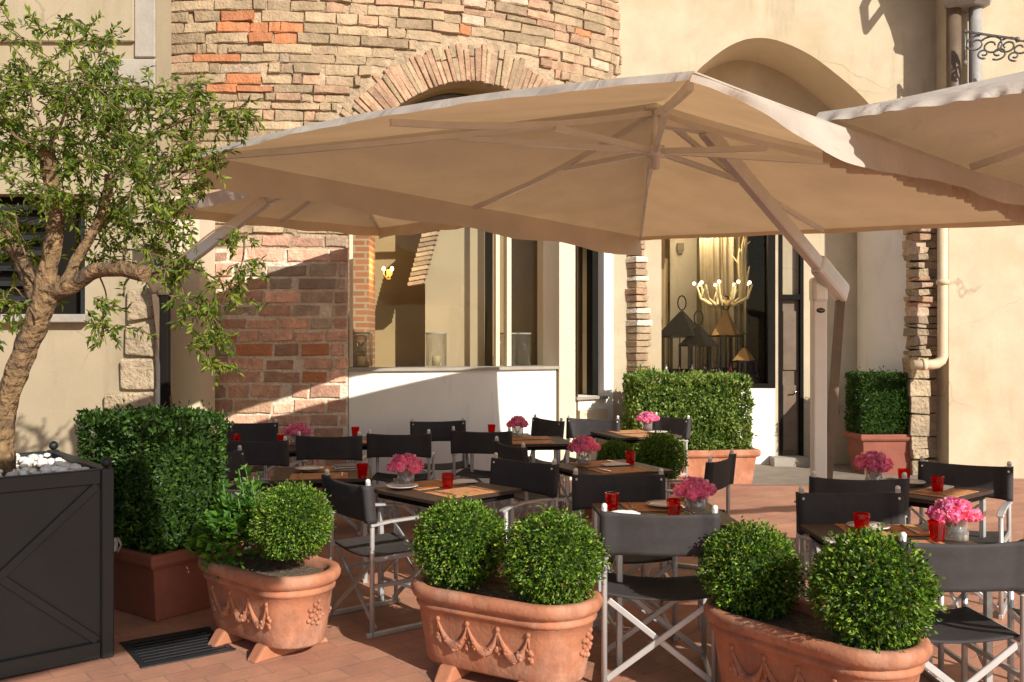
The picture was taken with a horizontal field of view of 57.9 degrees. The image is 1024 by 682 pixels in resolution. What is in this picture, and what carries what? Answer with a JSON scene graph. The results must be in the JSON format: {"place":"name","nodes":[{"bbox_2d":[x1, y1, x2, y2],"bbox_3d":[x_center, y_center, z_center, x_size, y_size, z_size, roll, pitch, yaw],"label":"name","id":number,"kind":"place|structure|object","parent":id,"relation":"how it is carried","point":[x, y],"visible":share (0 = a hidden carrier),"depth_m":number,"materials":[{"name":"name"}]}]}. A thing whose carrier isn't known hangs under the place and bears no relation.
{"place":"outdoors","nodes":[
{"label":"outdoors","id":0,"kind":"place"},
{"bbox_2d":[229,444,306,498],"bbox_3d":[-2.240,1.330,8.450,0.700,0.740,0.700,0,0,-3],"label":"folding table","id":1,"kind":"object","parent":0,"point":[292,451],"visible":0.13,"depth_m":8.16,"materials":[{"name":"paint"}]},
{"bbox_3d":[-1.989,0.906,8.544,0.114,0.105,0.114,0,0,-6],"label":"glass vase","id":2,"kind":"object","parent":1,"relation":"on","visible":0},
{"bbox_2d":[282,422,310,442],"bbox_3d":[-1.985,0.844,8.548,0.269,0.193,0.285,0,0,-6],"label":"carnation bunch","id":3,"kind":"object","parent":2,"relation":"in","point":[292,429],"visible":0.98,"depth_m":8.48,"materials":[{"name":"pink plant"}]},
{"bbox_2d":[171,0,664,493],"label":"brick tower","id":4,"kind":"structure","parent":0,"point":[299,347],"depth_m":10.57,"materials":[{"name":"brick"}]},
{"bbox_2d":[426,332,446,365],"bbox_3d":[-0.902,0.098,11.017,0.258,0.400,0.258,0,0,0],"label":"hurricane glass","id":5,"kind":"object","parent":4,"relation":"on","point":[436,360],"visible":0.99,"depth_m":10.98,"materials":[{"name":"glass"}]},
{"bbox_2d":[349,234,525,366],"bbox_3d":[-0.588,-1.350,11.038,2.708,3.300,0.194,0,0,-22],"label":"arched window","id":6,"kind":"structure","parent":4,"relation":"in","point":[507,241],"depth_m":11.12,"materials":[{"name":"beige paint"}]},
{"bbox_2d":[575,249,607,399],"bbox_3d":[0.927,-0.286,11.625,0.526,2.023,0.260,0,0,-38],"label":"slot window","id":7,"kind":"structure","parent":4,"relation":"in","point":[592,256],"depth_m":11.75,"materials":[{"name":"glass"}]},
{"bbox_2d":[0,478,1023,681],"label":"paved ground","id":8,"kind":"structure","parent":0,"point":[348,651],"depth_m":5.20,"materials":[{"name":"tile"}]},
{"bbox_2d":[0,441,121,678],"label":"tree planter box","id":9,"kind":"object","parent":8,"relation":"on","point":[59,541],"visible":0.94,"depth_m":4.82,"materials":[{"name":"grey metal"}]},
{"bbox_2d":[0,453,88,476],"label":"pebbles","id":10,"kind":"object","parent":9,"relation":"on","point":[43,464],"visible":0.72,"depth_m":5.12,"materials":[{"name":"stone"}]},
{"bbox_2d":[0,0,269,475],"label":"olive tree","id":11,"kind":"object","parent":9,"relation":"on","point":[46,287],"visible":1,"depth_m":5.04,"materials":[{"name":"green plant"}]},
{"bbox_2d":[0,0,214,457],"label":"building","id":12,"kind":"structure","parent":8,"relation":"on","point":[70,373],"depth_m":9.00,"materials":[{"name":"beige paint"}]},
{"bbox_2d":[0,197,89,322],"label":"window","id":13,"kind":"structure","parent":12,"relation":"in","point":[73,311],"depth_m":9.21,"materials":[{"name":"paint"}]},
{"bbox_2d":[119,626,235,667],"bbox_3d":[-1.860,1.695,5.140,0.500,0.008,0.490,0,0,-35],"label":"drain grate","id":14,"kind":"object","parent":8,"relation":"on","point":[146,652],"visible":0.89,"depth_m":5.11,"materials":[{"name":"grey metal"}]},
{"bbox_2d":[114,539,243,621],"bbox_3d":[-2.354,1.490,6.058,1.040,0.420,0.660,0,0,37],"label":"trough planter","id":15,"kind":"object","parent":8,"relation":"on","point":[160,586],"visible":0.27,"depth_m":5.68,"materials":[{"name":"ceramic"}]},
{"bbox_2d":[73,399,233,553],"bbox_3d":[-2.363,0.844,6.062,1.077,0.940,0.749,0,0,37],"label":"box hedge","id":16,"kind":"object","parent":15,"relation":"on","point":[168,470],"visible":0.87,"depth_m":5.78,"materials":[{"name":"green plant"}]},
{"bbox_2d":[212,445,269,544],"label":"director chair","id":17,"kind":"object","parent":8,"relation":"on","point":[236,461],"visible":0.2,"depth_m":6.95,"materials":[{"name":"fabric"}]},
{"bbox_2d":[220,419,277,499],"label":"director chair","id":18,"kind":"object","parent":8,"relation":"on","point":[257,432],"visible":0.36,"depth_m":9.38,"materials":[{"name":"fabric"}]},
{"bbox_2d":[224,436,307,534],"bbox_3d":[-2.128,1.244,7.974,0.574,0.912,0.571,0,0,6],"label":"director chair","id":19,"kind":"object","parent":8,"relation":"on","point":[270,453],"visible":0.45,"depth_m":7.70,"materials":[{"name":"fabric"}]},
{"bbox_2d":[198,545,340,663],"bbox_3d":[-1.370,1.465,5.200,0.984,0.470,0.514,0,0,41],"label":"terracotta planter","id":20,"kind":"object","parent":8,"relation":"on","point":[272,608],"visible":0.99,"depth_m":4.95,"materials":[{"name":"ceramic"}]},
{"bbox_2d":[181,462,281,577],"bbox_3d":[-1.556,1.018,5.336,0.667,0.612,0.611,0,0,0],"label":"leafy plant","id":21,"kind":"object","parent":20,"relation":"in","point":[227,519],"visible":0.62,"depth_m":5.21,"materials":[{"name":"green plant"}]},
{"bbox_2d":[245,479,336,562],"bbox_3d":[-1.202,0.989,5.061,0.493,0.485,0.527,-2,-1,18],"label":"box ball","id":22,"kind":"object","parent":20,"relation":"in","point":[292,521],"visible":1,"depth_m":4.95,"materials":[{"name":"green plant"}]},
{"bbox_2d":[147,190,463,510],"bbox_3d":[-1.953,0.020,8.582,2.908,3.360,3.474,0,0,-44],"label":"cantilever umbrella","id":23,"kind":"object","parent":8,"relation":"on","point":[234,210],"visible":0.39,"depth_m":8.84,"materials":[{"name":"beige fabric"}]},
{"bbox_2d":[269,465,372,582],"bbox_3d":[-1.380,1.330,6.750,0.700,0.740,0.700,0,0,-10],"label":"folding table","id":24,"kind":"object","parent":8,"relation":"on","point":[281,474],"visible":0.36,"depth_m":6.49,"materials":[{"name":"paint"}]},
{"bbox_2d":[289,472,347,479],"bbox_3d":[-1.367,0.957,6.559,0.400,0.003,0.280,0,0,-10],"label":"placemat","id":25,"kind":"object","parent":24,"relation":"on","point":[315,476],"visible":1,"depth_m":6.53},
{"bbox_2d":[296,431,367,535],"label":"director chair","id":26,"kind":"object","parent":8,"relation":"on","point":[312,448],"visible":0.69,"depth_m":8.08,"materials":[{"name":"fabric"}]},
{"bbox_2d":[321,469,428,638],"bbox_3d":[-0.785,1.244,5.650,0.571,0.912,0.574,0,0,-37],"label":"director chair","id":27,"kind":"object","parent":8,"relation":"on","point":[354,501],"visible":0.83,"depth_m":5.51,"materials":[{"name":"fabric"}]},
{"bbox_2d":[366,429,435,530],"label":"director chair","id":28,"kind":"object","parent":8,"relation":"on","point":[383,445],"visible":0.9,"depth_m":8.27,"materials":[{"name":"fabric"}]},
{"bbox_2d":[410,417,469,514],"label":"director chair","id":29,"kind":"object","parent":8,"relation":"on","point":[439,431],"visible":0.53,"depth_m":9.57,"materials":[{"name":"fabric"}]},
{"bbox_2d":[374,478,521,601],"bbox_3d":[-0.430,1.330,6.020,0.700,0.740,0.700,0,0,-44],"label":"folding table","id":30,"kind":"object","parent":8,"relation":"on","point":[421,498],"visible":0.33,"depth_m":5.94,"materials":[{"name":"paint"}]},
{"bbox_2d":[397,471,413,482],"bbox_3d":[-0.703,0.906,6.129,0.114,0.105,0.114,0,0,10],"label":"glass vase","id":31,"kind":"object","parent":30,"relation":"on","point":[398,476],"visible":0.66,"depth_m":6.12,"materials":[{"name":"clear glass"}]},
{"bbox_2d":[386,453,424,482],"bbox_3d":[-0.705,0.840,6.127,0.250,0.200,0.267,0,0,-16],"label":"carnation bunch","id":32,"kind":"object","parent":31,"relation":"in","point":[399,463],"visible":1,"depth_m":6.08,"materials":[{"name":"pink plant"}]},
{"bbox_2d":[409,479,465,490],"bbox_3d":[-0.548,0.957,6.171,0.400,0.003,0.280,0,0,-43],"label":"placemat","id":33,"kind":"object","parent":30,"relation":"on","point":[429,484],"visible":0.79,"depth_m":6.16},
{"bbox_2d":[441,472,453,488],"bbox_3d":[-0.420,0.910,6.034,0.078,0.098,0.082,0,0,21],"label":"red tumbler","id":34,"kind":"object","parent":30,"relation":"on","point":[447,480],"visible":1,"depth_m":6.01,"materials":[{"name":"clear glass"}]},
{"bbox_2d":[424,486,500,497],"bbox_3d":[-0.312,0.957,5.870,0.400,0.003,0.280,0,0,-41],"label":"placemat","id":35,"kind":"object","parent":30,"relation":"on","point":[460,492],"visible":0.93,"depth_m":5.88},
{"bbox_2d":[450,426,520,517],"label":"director chair","id":36,"kind":"object","parent":8,"relation":"on","point":[466,442],"visible":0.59,"depth_m":8.54,"materials":[{"name":"fabric"}]},
{"bbox_2d":[468,433,537,514],"bbox_3d":[-0.130,1.330,9.250,0.700,0.740,0.700,0,0,-8],"label":"folding table","id":37,"kind":"object","parent":8,"relation":"on","point":[532,453],"visible":0.07,"depth_m":8.98,"materials":[{"name":"paint"}]},
{"bbox_2d":[411,569,602,681],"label":"terracotta planter","id":38,"kind":"object","parent":8,"relation":"on","point":[492,627],"visible":0.98,"depth_m":4.44,"materials":[{"name":"ceramic"}]},
{"bbox_2d":[405,492,509,591],"bbox_3d":[-0.272,1.049,4.802,0.579,0.532,0.541,-1,-3,-17],"label":"box ball","id":39,"kind":"object","parent":38,"relation":"on","point":[456,540],"visible":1,"depth_m":4.68,"materials":[{"name":"green plant"}]},
{"bbox_2d":[493,504,613,604],"bbox_3d":[0.198,1.061,4.493,0.574,0.539,0.582,-2,2,33],"label":"box ball","id":40,"kind":"object","parent":38,"relation":"on","point":[548,561],"visible":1,"depth_m":4.38,"materials":[{"name":"green plant"}]},
{"bbox_2d":[484,452,559,570],"bbox_3d":[-0.079,1.244,6.191,0.574,0.912,0.571,0,0,41],"label":"director chair","id":41,"kind":"object","parent":8,"relation":"on","point":[539,478],"visible":0.55,"depth_m":6.35,"materials":[{"name":"fabric"}]},
{"bbox_2d":[495,436,569,518],"bbox_3d":[0.180,1.330,8.950,0.700,0.740,0.700,0,0,-8],"label":"folding table","id":42,"kind":"object","parent":8,"relation":"on","point":[561,443],"visible":0.25,"depth_m":8.68,"materials":[{"name":"paint"}]},
{"bbox_2d":[512,436,550,439],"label":"placemat","id":43,"kind":"object","parent":42,"relation":"on","point":[531,437],"visible":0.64,"depth_m":9.16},
{"bbox_3d":[0.055,0.906,9.235,0.114,0.105,0.114,0,0,-44],"label":"glass vase","id":44,"kind":"object","parent":43,"relation":"on","visible":0},
{"bbox_2d":[506,415,528,434],"bbox_3d":[0.055,0.840,9.237,0.221,0.200,0.206,0,0,20],"label":"carnation bunch","id":45,"kind":"object","parent":44,"relation":"in","point":[517,423],"visible":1,"depth_m":9.20,"materials":[{"name":"pink plant"}]},
{"bbox_2d":[492,436,573,542],"bbox_3d":[0.206,1.244,7.542,0.571,0.912,0.574,0,0,-24],"label":"director chair","id":46,"kind":"object","parent":8,"relation":"on","point":[503,451],"visible":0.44,"depth_m":7.44,"materials":[{"name":"fabric"}]},
{"bbox_2d":[507,414,564,506],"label":"director chair","id":47,"kind":"object","parent":8,"relation":"on","point":[542,427],"visible":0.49,"depth_m":9.77,"materials":[{"name":"fabric"}]},
{"bbox_2d":[557,414,619,506],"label":"director chair","id":48,"kind":"object","parent":8,"relation":"on","point":[576,427],"visible":0.44,"depth_m":9.89,"materials":[{"name":"fabric"}]},
{"bbox_2d":[191,71,1023,568],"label":"cantilever umbrella","id":49,"kind":"object","parent":8,"relation":"on","point":[625,165],"visible":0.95,"depth_m":6.36,"materials":[{"name":"beige fabric"}]},
{"bbox_2d":[554,459,673,566],"bbox_3d":[0.740,1.330,7.050,0.700,0.740,0.700,0,0,-25],"label":"folding table","id":50,"kind":"object","parent":8,"relation":"on","point":[566,469],"visible":0.13,"depth_m":6.95,"materials":[{"name":"paint"}]},
{"bbox_2d":[569,460,618,466],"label":"placemat","id":51,"kind":"object","parent":50,"relation":"on","point":[594,464],"visible":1,"depth_m":7.22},
{"label":"glass vase","id":52,"kind":"object","parent":51,"relation":"on","visible":0},
{"bbox_2d":[567,435,601,461],"bbox_3d":[0.559,0.833,7.177,0.270,0.211,0.273,0,0,36],"label":"carnation bunch","id":53,"kind":"object","parent":52,"relation":"in","point":[582,443],"visible":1,"depth_m":7.12,"materials":[{"name":"pink plant"}]},
{"bbox_2d":[589,466,651,473],"bbox_3d":[0.802,0.957,6.869,0.400,0.003,0.280,0,0,-22],"label":"placemat","id":54,"kind":"object","parent":50,"relation":"on","point":[628,469],"visible":0.86,"depth_m":6.83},
{"bbox_2d":[572,468,677,641],"bbox_3d":[0.660,1.244,5.495,0.574,0.912,0.571,0,0,0],"label":"director chair","id":55,"kind":"object","parent":8,"relation":"on","point":[587,490],"visible":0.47,"depth_m":5.73,"materials":[{"name":"fabric"}]},
{"bbox_2d":[591,430,681,474],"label":"folding table","id":56,"kind":"object","parent":8,"relation":"on","point":[604,435],"visible":0.27,"depth_m":9.43,"materials":[{"name":"paint"}]},
{"bbox_3d":[1.459,0.906,9.985,0.114,0.105,0.114,0,0,17],"label":"glass vase","id":57,"kind":"object","parent":56,"relation":"on","visible":0},
{"bbox_2d":[635,411,659,422],"bbox_3d":[1.461,0.849,9.980,0.270,0.185,0.252,0,0,17],"label":"carnation bunch","id":58,"kind":"object","parent":57,"relation":"in","point":[646,416],"visible":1,"depth_m":9.92,"materials":[{"name":"pink plant"}]},
{"bbox_2d":[585,477,701,517],"bbox_3d":[1.250,1.520,8.950,1.210,0.360,0.480,0,0,8],"label":"trough planter","id":59,"kind":"object","parent":8,"relation":"on","point":[588,512],"visible":0.06,"depth_m":8.71,"materials":[{"name":"ceramic"}]},
{"bbox_2d":[595,437,632,460],"bbox_3d":[0.998,1.143,8.999,0.390,0.417,0.417,3,-4,22],"label":"box ball","id":60,"kind":"object","parent":59,"relation":"in","point":[615,450],"visible":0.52,"depth_m":8.92,"materials":[{"name":"green plant"}]},
{"bbox_2d":[634,429,690,482],"bbox_3d":[1.437,1.126,8.900,0.570,0.574,0.562,1,-5,14],"label":"box ball","id":61,"kind":"object","parent":59,"relation":"on","point":[658,450],"visible":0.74,"depth_m":8.78,"materials":[{"name":"green plant"}]},
{"bbox_2d":[600,503,719,681],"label":"director chair","id":62,"kind":"object","parent":8,"relation":"on","point":[652,535],"visible":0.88,"depth_m":4.50,"materials":[{"name":"fabric"}]},
{"bbox_2d":[591,502,739,666],"bbox_3d":[0.840,1.330,5.160,0.700,0.740,0.700,0,0,-4],"label":"folding table","id":63,"kind":"object","parent":8,"relation":"on","point":[725,519],"visible":0.23,"depth_m":5.00,"materials":[{"name":"brown wood"}]},
{"bbox_2d":[605,492,618,510],"bbox_3d":[0.568,0.910,5.249,0.078,0.098,0.082,0,0,11],"label":"red tumbler","id":64,"kind":"object","parent":63,"relation":"on","point":[612,499],"visible":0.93,"depth_m":5.22,"materials":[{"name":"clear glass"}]},
{"bbox_2d":[620,501,698,511],"bbox_3d":[0.847,0.957,5.351,0.400,0.003,0.280,0,0,-6],"label":"placemat","id":65,"kind":"object","parent":63,"relation":"on","point":[642,506],"visible":0.43,"depth_m":5.31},
{"bbox_2d":[647,513,695,514],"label":"placemat","id":66,"kind":"object","parent":63,"relation":"on","point":[667,514],"visible":0.14,"depth_m":5.10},
{"bbox_2d":[666,498,680,514],"bbox_3d":[0.881,0.910,5.046,0.082,0.098,0.078,0,0,-45],"label":"red tumbler","id":67,"kind":"object","parent":66,"relation":"on","point":[673,506],"visible":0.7,"depth_m":5.02,"materials":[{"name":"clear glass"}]},
{"bbox_2d":[684,495,704,513],"bbox_3d":[1.019,0.906,5.157,0.114,0.105,0.114,0,0,-21],"label":"glass vase","id":68,"kind":"object","parent":63,"relation":"on","point":[685,499],"visible":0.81,"depth_m":5.14,"materials":[{"name":"clear glass"}]},
{"bbox_2d":[672,475,716,509],"bbox_3d":[1.017,0.848,5.158,0.235,0.187,0.256,0,0,43],"label":"carnation bunch","id":69,"kind":"object","parent":68,"relation":"in","point":[692,489],"visible":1,"depth_m":5.11,"materials":[{"name":"pink plant"}]},
{"bbox_2d":[652,412,691,476],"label":"director chair","id":70,"kind":"object","parent":8,"relation":"on","point":[680,426],"visible":0.36,"depth_m":10.00,"materials":[{"name":"fabric"}]},
{"bbox_2d":[641,449,736,576],"bbox_3d":[1.263,1.244,6.659,0.571,0.912,0.574,0,0,29],"label":"director chair","id":71,"kind":"object","parent":8,"relation":"on","point":[719,474],"visible":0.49,"depth_m":6.55,"materials":[{"name":"fabric"}]},
{"bbox_2d":[703,596,932,681],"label":"terracotta planter","id":72,"kind":"object","parent":8,"relation":"on","point":[797,645],"visible":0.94,"depth_m":3.95,"materials":[{"name":"ceramic"}]},
{"bbox_2d":[693,514,807,620],"bbox_3d":[1.124,1.094,4.357,0.518,0.543,0.554,1,-2,-42],"label":"box ball","id":73,"kind":"object","parent":72,"relation":"in","point":[755,572],"visible":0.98,"depth_m":4.24,"materials":[{"name":"green plant"}]},
{"bbox_2d":[799,522,950,653],"bbox_3d":[1.507,1.041,3.864,0.589,0.582,0.580,2,-2,-15],"label":"box ball","id":74,"kind":"object","parent":72,"relation":"on","point":[871,592],"visible":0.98,"depth_m":3.73,"materials":[{"name":"green plant"}]},
{"bbox_2d":[613,0,1023,477],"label":"plaster building","id":75,"kind":"structure","parent":8,"relation":"on","point":[966,400],"depth_m":11.80,"materials":[{"name":"paint"}]},
{"bbox_2d":[665,238,696,368],"bbox_3d":[2.519,-0.700,14.708,0.850,3.000,0.162,0,0,-12],"label":"inner door","id":76,"kind":"structure","parent":75,"relation":"in","point":[682,267],"depth_m":14.71,"materials":[{"name":"beige paint"}]},
{"bbox_2d":[661,295,710,373],"bbox_3d":[2.455,-0.102,13.370,0.770,1.124,0.770,0,0,-13],"label":"lantern","id":77,"kind":"object","parent":75,"relation":"on","point":[680,324],"visible":0.82,"depth_m":13.16,"materials":[{"name":"paint"}]},
{"bbox_2d":[681,310,719,372],"bbox_3d":[2.656,0.006,13.170,0.569,0.894,0.569,0,0,-7],"label":"lantern","id":78,"kind":"object","parent":75,"relation":"on","point":[700,338],"visible":0.88,"depth_m":13.00,"materials":[{"name":"paint"}]},
{"bbox_2d":[699,236,745,374],"bbox_3d":[3.213,-0.650,13.950,0.778,2.600,0.130,0,0,0],"label":"curtain","id":79,"kind":"object","parent":75,"relation":"hanging from","point":[710,261],"visible":0.38,"depth_m":13.95,"materials":[{"name":"fabric"}]},
{"bbox_2d":[692,237,752,306],"bbox_3d":[3.063,-1.269,13.510,0.844,1.546,0.835,0,0,0],"label":"antler chandelier","id":80,"kind":"object","parent":75,"relation":"hanging from","point":[742,282],"visible":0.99,"depth_m":13.46,"materials":[{"name":"beige"}]},
{"bbox_2d":[710,295,743,371],"bbox_3d":[3.137,-0.113,13.570,0.474,1.115,0.474,0,0,-17],"label":"lantern","id":81,"kind":"object","parent":75,"relation":"on","point":[725,327],"visible":0.7,"depth_m":13.44,"materials":[{"name":"paint"}]},
{"bbox_2d":[731,333,757,378],"bbox_3d":[3.311,0.212,13.200,0.353,0.658,0.353,0,0,-10],"label":"lantern","id":82,"kind":"object","parent":75,"relation":"on","point":[743,355],"visible":0.87,"depth_m":13.11,"materials":[{"name":"paint"}]},
{"bbox_2d":[741,235,774,387],"bbox_3d":[2.717,-0.549,12.788,1.818,2.393,0.096,0,0,0],"label":"display window","id":83,"kind":"structure","parent":75,"relation":"in","point":[770,383],"depth_m":12.74,"materials":[{"name":"paint"}]},
{"bbox_2d":[769,235,809,466],"bbox_3d":[3.846,0.077,12.682,0.600,3.246,0.365,0,0,0],"label":"alley door","id":84,"kind":"structure","parent":75,"relation":"in","point":[791,265],"depth_m":12.79,"materials":[{"name":"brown wood"}]},
{"bbox_2d":[942,0,991,87],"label":"rainwater pipe","id":85,"kind":"object","parent":75,"relation":"attached to","point":[954,9],"visible":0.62,"depth_m":11.27,"materials":[{"name":"metal"}]},
{"bbox_2d":[910,228,949,369],"bbox_3d":[5.126,-0.770,11.330,0.448,2.259,0.146,0,0,0],"label":"drain pipe","id":86,"kind":"object","parent":85,"relation":"attached to","point":[942,284],"visible":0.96,"depth_m":11.28,"materials":[{"name":"metal"}]},
{"bbox_2d":[962,29,1023,65],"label":"iron bracket","id":87,"kind":"object","parent":85,"relation":"attached to","point":[1000,48],"visible":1,"depth_m":10.93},
{"bbox_2d":[794,471,909,600],"bbox_3d":[2.127,1.244,5.844,0.574,0.912,0.571,0,0,7],"label":"director chair","id":88,"kind":"object","parent":8,"relation":"on","point":[821,485],"visible":0.38,"depth_m":5.57,"materials":[{"name":"fabric"}]},
{"bbox_2d":[796,486,943,681],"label":"director chair","id":89,"kind":"object","parent":8,"relation":"on","point":[836,508],"visible":0.46,"depth_m":5.05,"materials":[{"name":"fabric"}]},
{"bbox_2d":[800,524,992,681],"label":"folding table","id":90,"kind":"object","parent":8,"relation":"on","point":[816,532],"visible":0.2,"depth_m":4.53,"materials":[{"name":"paint"}]},
{"bbox_2d":[835,524,928,535],"bbox_3d":[1.880,0.957,4.690,0.400,0.003,0.280,0,0,3],"label":"placemat","id":91,"kind":"object","parent":90,"relation":"on","point":[897,528],"visible":0.43,"depth_m":4.69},
{"bbox_2d":[853,512,869,531],"bbox_3d":[1.748,0.910,4.627,0.082,0.098,0.078,0,0,21],"label":"red tumbler","id":92,"kind":"object","parent":91,"relation":"on","point":[861,519],"visible":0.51,"depth_m":4.60,"materials":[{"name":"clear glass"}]},
{"bbox_2d":[889,540,944,551],"bbox_3d":[1.840,0.957,4.310,0.400,0.003,0.280,0,0,3],"label":"placemat","id":93,"kind":"object","parent":90,"relation":"on","point":[924,541],"visible":0.14,"depth_m":4.41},
{"bbox_2d":[928,519,945,541],"bbox_3d":[2.035,0.910,4.434,0.082,0.098,0.078,0,0,-4],"label":"red tumbler","id":94,"kind":"object","parent":93,"relation":"on","point":[936,528],"visible":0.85,"depth_m":4.41,"materials":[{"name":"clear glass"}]},
{"bbox_2d":[944,521,966,541],"bbox_3d":[2.135,0.906,4.468,0.114,0.105,0.114,0,0,-25],"label":"glass vase","id":95,"kind":"object","parent":90,"relation":"on","point":[965,524],"visible":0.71,"depth_m":4.45,"materials":[{"name":"clear glass"}]},
{"bbox_2d":[925,496,983,536],"bbox_3d":[2.133,0.846,4.464,0.255,0.191,0.257,0,0,-25],"label":"carnation bunch","id":96,"kind":"object","parent":95,"relation":"in","point":[951,509],"visible":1,"depth_m":4.42,"materials":[{"name":"pink plant"}]},
{"bbox_2d":[816,71,1023,222],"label":"cantilever umbrella","id":97,"kind":"object","parent":8,"relation":"on","point":[977,126],"visible":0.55,"depth_m":4.15,"materials":[{"name":"beige fabric"}]},
{"bbox_2d":[885,478,993,610],"bbox_3d":[2.620,1.330,6.020,0.700,0.740,0.700,0,0,-40],"label":"folding table","id":98,"kind":"object","parent":8,"relation":"on","point":[921,501],"visible":0.15,"depth_m":5.95,"materials":[{"name":"paint"}]},
{"bbox_2d":[909,488,978,497],"bbox_3d":[2.727,0.957,5.862,0.400,0.003,0.280,0,0,-41],"label":"placemat","id":99,"kind":"object","parent":98,"relation":"on","point":[954,492],"visible":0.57,"depth_m":5.84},
{"bbox_2d":[931,476,943,491],"bbox_3d":[2.705,0.910,5.882,0.078,0.098,0.082,0,0,-3],"label":"red tumbler","id":100,"kind":"object","parent":99,"relation":"on","point":[937,483],"visible":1,"depth_m":5.85,"materials":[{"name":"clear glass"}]},
{"bbox_2d":[896,532,1023,681],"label":"director chair","id":101,"kind":"object","parent":8,"relation":"on","point":[964,569],"visible":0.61,"depth_m":3.84,"materials":[{"name":"fabric"}]},
{"bbox_2d":[906,456,1013,619],"bbox_3d":[2.906,1.244,6.012,0.574,0.912,0.571,0,0,34],"label":"director chair","id":102,"kind":"object","parent":8,"relation":"on","point":[998,480],"visible":0.65,"depth_m":6.12,"materials":[{"name":"fabric"}]},
{"bbox_2d":[1007,591,1019,681],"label":"director chair","id":103,"kind":"object","parent":8,"relation":"on","point":[1013,613],"visible":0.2,"depth_m":4.30,"materials":[{"name":"metal"}]},
{"bbox_2d":[731,464,917,484],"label":"alley path","id":104,"kind":"structure","parent":0,"point":[766,474],"depth_m":11.67,"materials":[{"name":"grey stone"}]},
{"bbox_2d":[677,448,760,483],"bbox_3d":[2.220,1.490,11.150,1.360,0.420,0.660,0,0,-7],"label":"trough planter","id":105,"kind":"object","parent":104,"relation":"on","point":[744,464],"visible":0.38,"depth_m":10.88,"materials":[{"name":"ceramic"}]},
{"bbox_2d":[620,363,757,450],"bbox_3d":[2.090,0.805,11.147,1.642,1.067,0.858,0,0,-7],"label":"box hedge","id":106,"kind":"object","parent":105,"relation":"in","point":[709,403],"visible":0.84,"depth_m":10.91,"materials":[{"name":"green plant"}]},
{"bbox_2d":[843,431,910,474],"bbox_3d":[4.751,1.440,11.950,0.740,0.520,0.560,0,0,-3],"label":"trough planter","id":107,"kind":"object","parent":104,"relation":"on","point":[895,448],"visible":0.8,"depth_m":11.73,"materials":[{"name":"ceramic"}]},
{"bbox_2d":[843,365,913,434],"bbox_3d":[4.743,0.765,11.960,0.887,0.916,0.709,0,0,-3],"label":"box hedge","id":108,"kind":"object","parent":107,"relation":"on","point":[876,402],"visible":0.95,"depth_m":11.77,"materials":[{"name":"green plant"}]},
{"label":"placemat","id":109,"kind":"object","parent":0,"visible":0},
{"bbox_3d":[2.409,0.906,6.161,0.114,0.105,0.114,0,0,-14],"label":"glass vase","id":110,"kind":"object","parent":109,"relation":"on","visible":0},
{"bbox_2d":[854,450,893,479],"bbox_3d":[2.413,0.833,6.158,0.274,0.211,0.259,0,0,-14],"label":"carnation bunch","id":111,"kind":"object","parent":110,"relation":"in","point":[873,461],"visible":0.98,"depth_m":6.11,"materials":[{"name":"pink plant"}]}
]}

